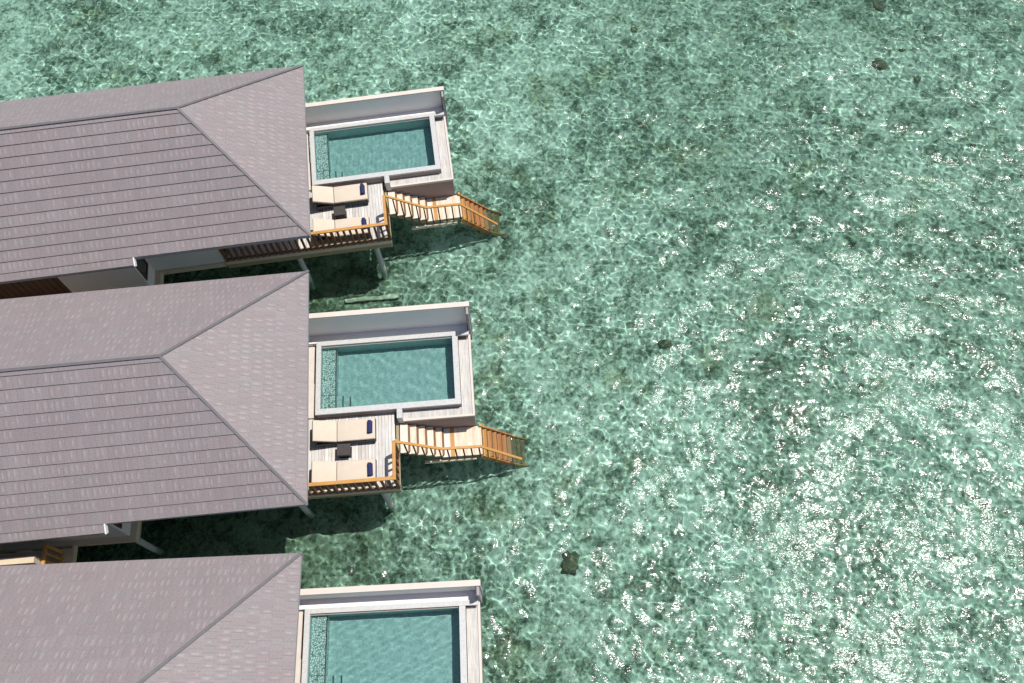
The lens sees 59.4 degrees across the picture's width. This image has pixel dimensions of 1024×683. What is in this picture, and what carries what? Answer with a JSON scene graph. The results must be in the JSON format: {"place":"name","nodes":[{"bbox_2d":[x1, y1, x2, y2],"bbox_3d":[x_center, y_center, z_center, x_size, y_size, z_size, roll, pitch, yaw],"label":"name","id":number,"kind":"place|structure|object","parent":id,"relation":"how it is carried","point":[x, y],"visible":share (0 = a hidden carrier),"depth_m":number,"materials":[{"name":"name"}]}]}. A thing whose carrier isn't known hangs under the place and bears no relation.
{"place":"outdoors","nodes":[
{"label":"outdoors","id":0,"kind":"place"},
{"bbox_2d":[0,0,1023,682],"bbox_3d":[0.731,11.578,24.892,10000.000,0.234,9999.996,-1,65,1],"label":"water","id":1,"kind":"structure","parent":0,"point":[738,284],"depth_m":30.54,"materials":[{"name":"teal liquid"}]},
{"bbox_3d":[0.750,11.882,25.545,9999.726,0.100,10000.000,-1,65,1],"label":"seabed","id":2,"kind":"structure","parent":0,"visible":0},
{"bbox_2d":[0,551,302,682],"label":"overwater villa","id":3,"kind":"object","parent":2,"relation":"on","point":[225,619],"visible":1,"depth_m":21.48,"materials":[{"name":"grey tile"}]},
{"bbox_2d":[0,270,309,552],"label":"overwater villa","id":4,"kind":"object","parent":2,"relation":"on","point":[125,413],"visible":0.98,"depth_m":23.33,"materials":[{"name":"grey tile"}]},
{"bbox_2d":[0,545,77,565],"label":"entrance walkway","id":5,"kind":"structure","parent":4,"relation":"attached to","point":[31,557],"depth_m":25.62,"materials":[{"name":"beige wood"}]},
{"bbox_2d":[41,544,63,563],"bbox_3d":[-12.786,6.704,24.820,0.090,1.000,1.995,-4,65,0],"label":"walkway railing","id":6,"kind":"object","parent":5,"relation":"on","point":[52,549],"visible":0.23,"depth_m":24.98,"materials":[{"name":"brown wood"}]},
{"bbox_2d":[0,64,310,298],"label":"overwater villa","id":7,"kind":"object","parent":2,"relation":"on","point":[133,186],"visible":0.81,"depth_m":26.65,"materials":[{"name":"grey tile"}]},
{"bbox_2d":[136,259,147,280],"bbox_3d":[-11.702,-2.538,28.116,0.030,1.480,0.640,-8,65,-2],"label":"window","id":8,"kind":"structure","parent":7,"relation":"in","point":[142,265],"depth_m":28.46,"materials":[{"name":"black glass"}]},
{"bbox_2d":[295,611,304,682],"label":"wooden deck","id":9,"kind":"structure","parent":2,"relation":"on","point":[298,674],"depth_m":24.36,"materials":[{"name":"wood"}]},
{"bbox_2d":[299,579,482,610],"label":"privacy wall","id":10,"kind":"structure","parent":9,"relation":"attached to","point":[391,594],"depth_m":24.56,"materials":[{"name":"white paint"}]},
{"bbox_2d":[225,134,392,281],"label":"wooden deck","id":11,"kind":"structure","parent":2,"relation":"on","point":[374,206],"depth_m":30.05,"materials":[{"name":"wood"}]},
{"bbox_2d":[219,195,391,261],"bbox_3d":[-6.787,-3.709,29.480,5.485,0.987,1.170,-8,65,-2],"label":"deck railing","id":12,"kind":"object","parent":11,"relation":"on","point":[386,223],"visible":0.84,"depth_m":29.29,"materials":[{"name":"brown wood"}]},
{"bbox_2d":[333,205,346,219],"bbox_3d":[-5.751,-4.303,30.105,0.400,0.320,0.360,-9,65,-2],"label":"side table","id":13,"kind":"object","parent":11,"relation":"on","point":[340,212],"visible":0.92,"depth_m":29.99,"materials":[{"name":"wicker"}]},
{"bbox_2d":[312,183,368,210],"bbox_3d":[-5.771,-4.935,30.240,1.821,0.609,0.680,-8,65,-2],"label":"sun lounger","id":14,"kind":"object","parent":11,"relation":"on","point":[323,197],"visible":0.99,"depth_m":30.14,"materials":[{"name":"beige fabric"}]},
{"bbox_2d":[360,183,364,194],"bbox_3d":[-5.024,-5.119,30.170,0.147,0.122,0.380,-7,65,-2],"label":"rolled towel","id":15,"kind":"object","parent":14,"relation":"on","point":[362,188],"visible":1,"depth_m":30.13,"materials":[{"name":"blue fabric"}]},
{"bbox_2d":[312,216,369,243],"bbox_3d":[-5.621,-3.751,29.685,1.821,0.609,0.680,-7,65,-2],"label":"sun lounger","id":16,"kind":"object","parent":11,"relation":"on","point":[322,224],"visible":0.78,"depth_m":29.61,"materials":[{"name":"beige fabric"}]},
{"bbox_2d":[361,217,366,228],"bbox_3d":[-4.869,-3.896,29.597,0.147,0.122,0.380,-10,65,-3],"label":"rolled towel","id":17,"kind":"object","parent":16,"relation":"on","point":[364,222],"visible":0.81,"depth_m":29.57,"materials":[{"name":"blue fabric"}]},
{"bbox_2d":[385,191,497,231],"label":"wooden staircase","id":18,"kind":"structure","parent":11,"relation":"attached to","point":[433,211],"depth_m":31.23,"materials":[{"name":"wood"}]},
{"bbox_2d":[298,346,401,514],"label":"wooden deck","id":19,"kind":"structure","parent":2,"relation":"on","point":[379,448],"depth_m":26.79,"materials":[{"name":"wood"}]},
{"bbox_2d":[312,418,375,446],"bbox_3d":[-4.967,2.663,26.683,1.821,0.609,0.680,-5,65,-1],"label":"sun lounger","id":20,"kind":"object","parent":19,"relation":"on","point":[324,433],"visible":0.99,"depth_m":26.58,"materials":[{"name":"beige fabric"}]},
{"bbox_2d":[367,420,372,432],"bbox_3d":[-4.213,2.518,26.594,0.147,0.122,0.380,-3,65,0],"label":"rolled towel","id":21,"kind":"object","parent":20,"relation":"on","point":[369,425],"visible":1,"depth_m":26.57,"materials":[{"name":"blue fabric"}]},
{"bbox_2d":[311,459,376,487],"bbox_3d":[-4.873,3.807,26.148,1.821,0.609,0.680,-4,65,0],"label":"sun lounger","id":22,"kind":"object","parent":19,"relation":"on","point":[323,471],"visible":0.68,"depth_m":26.06,"materials":[{"name":"beige fabric"}]},
{"bbox_2d":[367,462,372,475],"bbox_3d":[-4.117,3.701,26.041,0.147,0.122,0.380,-6,65,-1],"label":"rolled towel","id":23,"kind":"object","parent":22,"relation":"on","point":[370,468],"visible":1,"depth_m":26.02,"materials":[{"name":"blue fabric"}]},
{"bbox_2d":[337,443,351,457],"bbox_3d":[-4.950,3.243,26.572,0.400,0.320,0.360,-3,65,0],"label":"side table","id":24,"kind":"object","parent":19,"relation":"on","point":[344,450],"visible":1,"depth_m":26.45,"materials":[{"name":"grey wicker"}]},
{"bbox_2d":[308,441,400,495],"bbox_3d":[-6.035,3.778,25.976,5.485,0.987,1.170,-4,65,0],"label":"deck railing","id":25,"kind":"object","parent":19,"relation":"on","point":[395,477],"visible":0.59,"depth_m":25.67,"materials":[{"name":"brown wood"}]},
{"bbox_2d":[309,301,472,347],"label":"privacy wall","id":26,"kind":"structure","parent":19,"relation":"attached to","point":[389,321],"depth_m":27.59,"materials":[{"name":"white paint"}]},
{"bbox_2d":[394,423,521,463],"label":"wooden staircase","id":27,"kind":"structure","parent":19,"relation":"attached to","point":[462,443],"depth_m":27.65,"materials":[{"name":"wood"}]},
{"bbox_2d":[309,111,454,201],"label":"plunge pool","id":28,"kind":"structure","parent":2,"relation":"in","point":[410,155],"depth_m":30.98,"materials":[{"name":"teal tile"}]},
{"bbox_2d":[305,86,447,135],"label":"privacy wall","id":29,"kind":"structure","parent":28,"relation":"attached to","point":[374,107],"depth_m":31.28,"materials":[{"name":"white paint"}]},
{"bbox_2d":[301,600,482,682],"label":"plunge pool","id":30,"kind":"structure","parent":2,"relation":"on","point":[432,642],"depth_m":24.13,"materials":[{"name":"teal liquid"}]},
{"bbox_2d":[315,330,475,428],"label":"plunge pool","id":31,"kind":"structure","parent":2,"relation":"on","point":[426,380],"depth_m":27.41,"materials":[{"name":"teal tile"}]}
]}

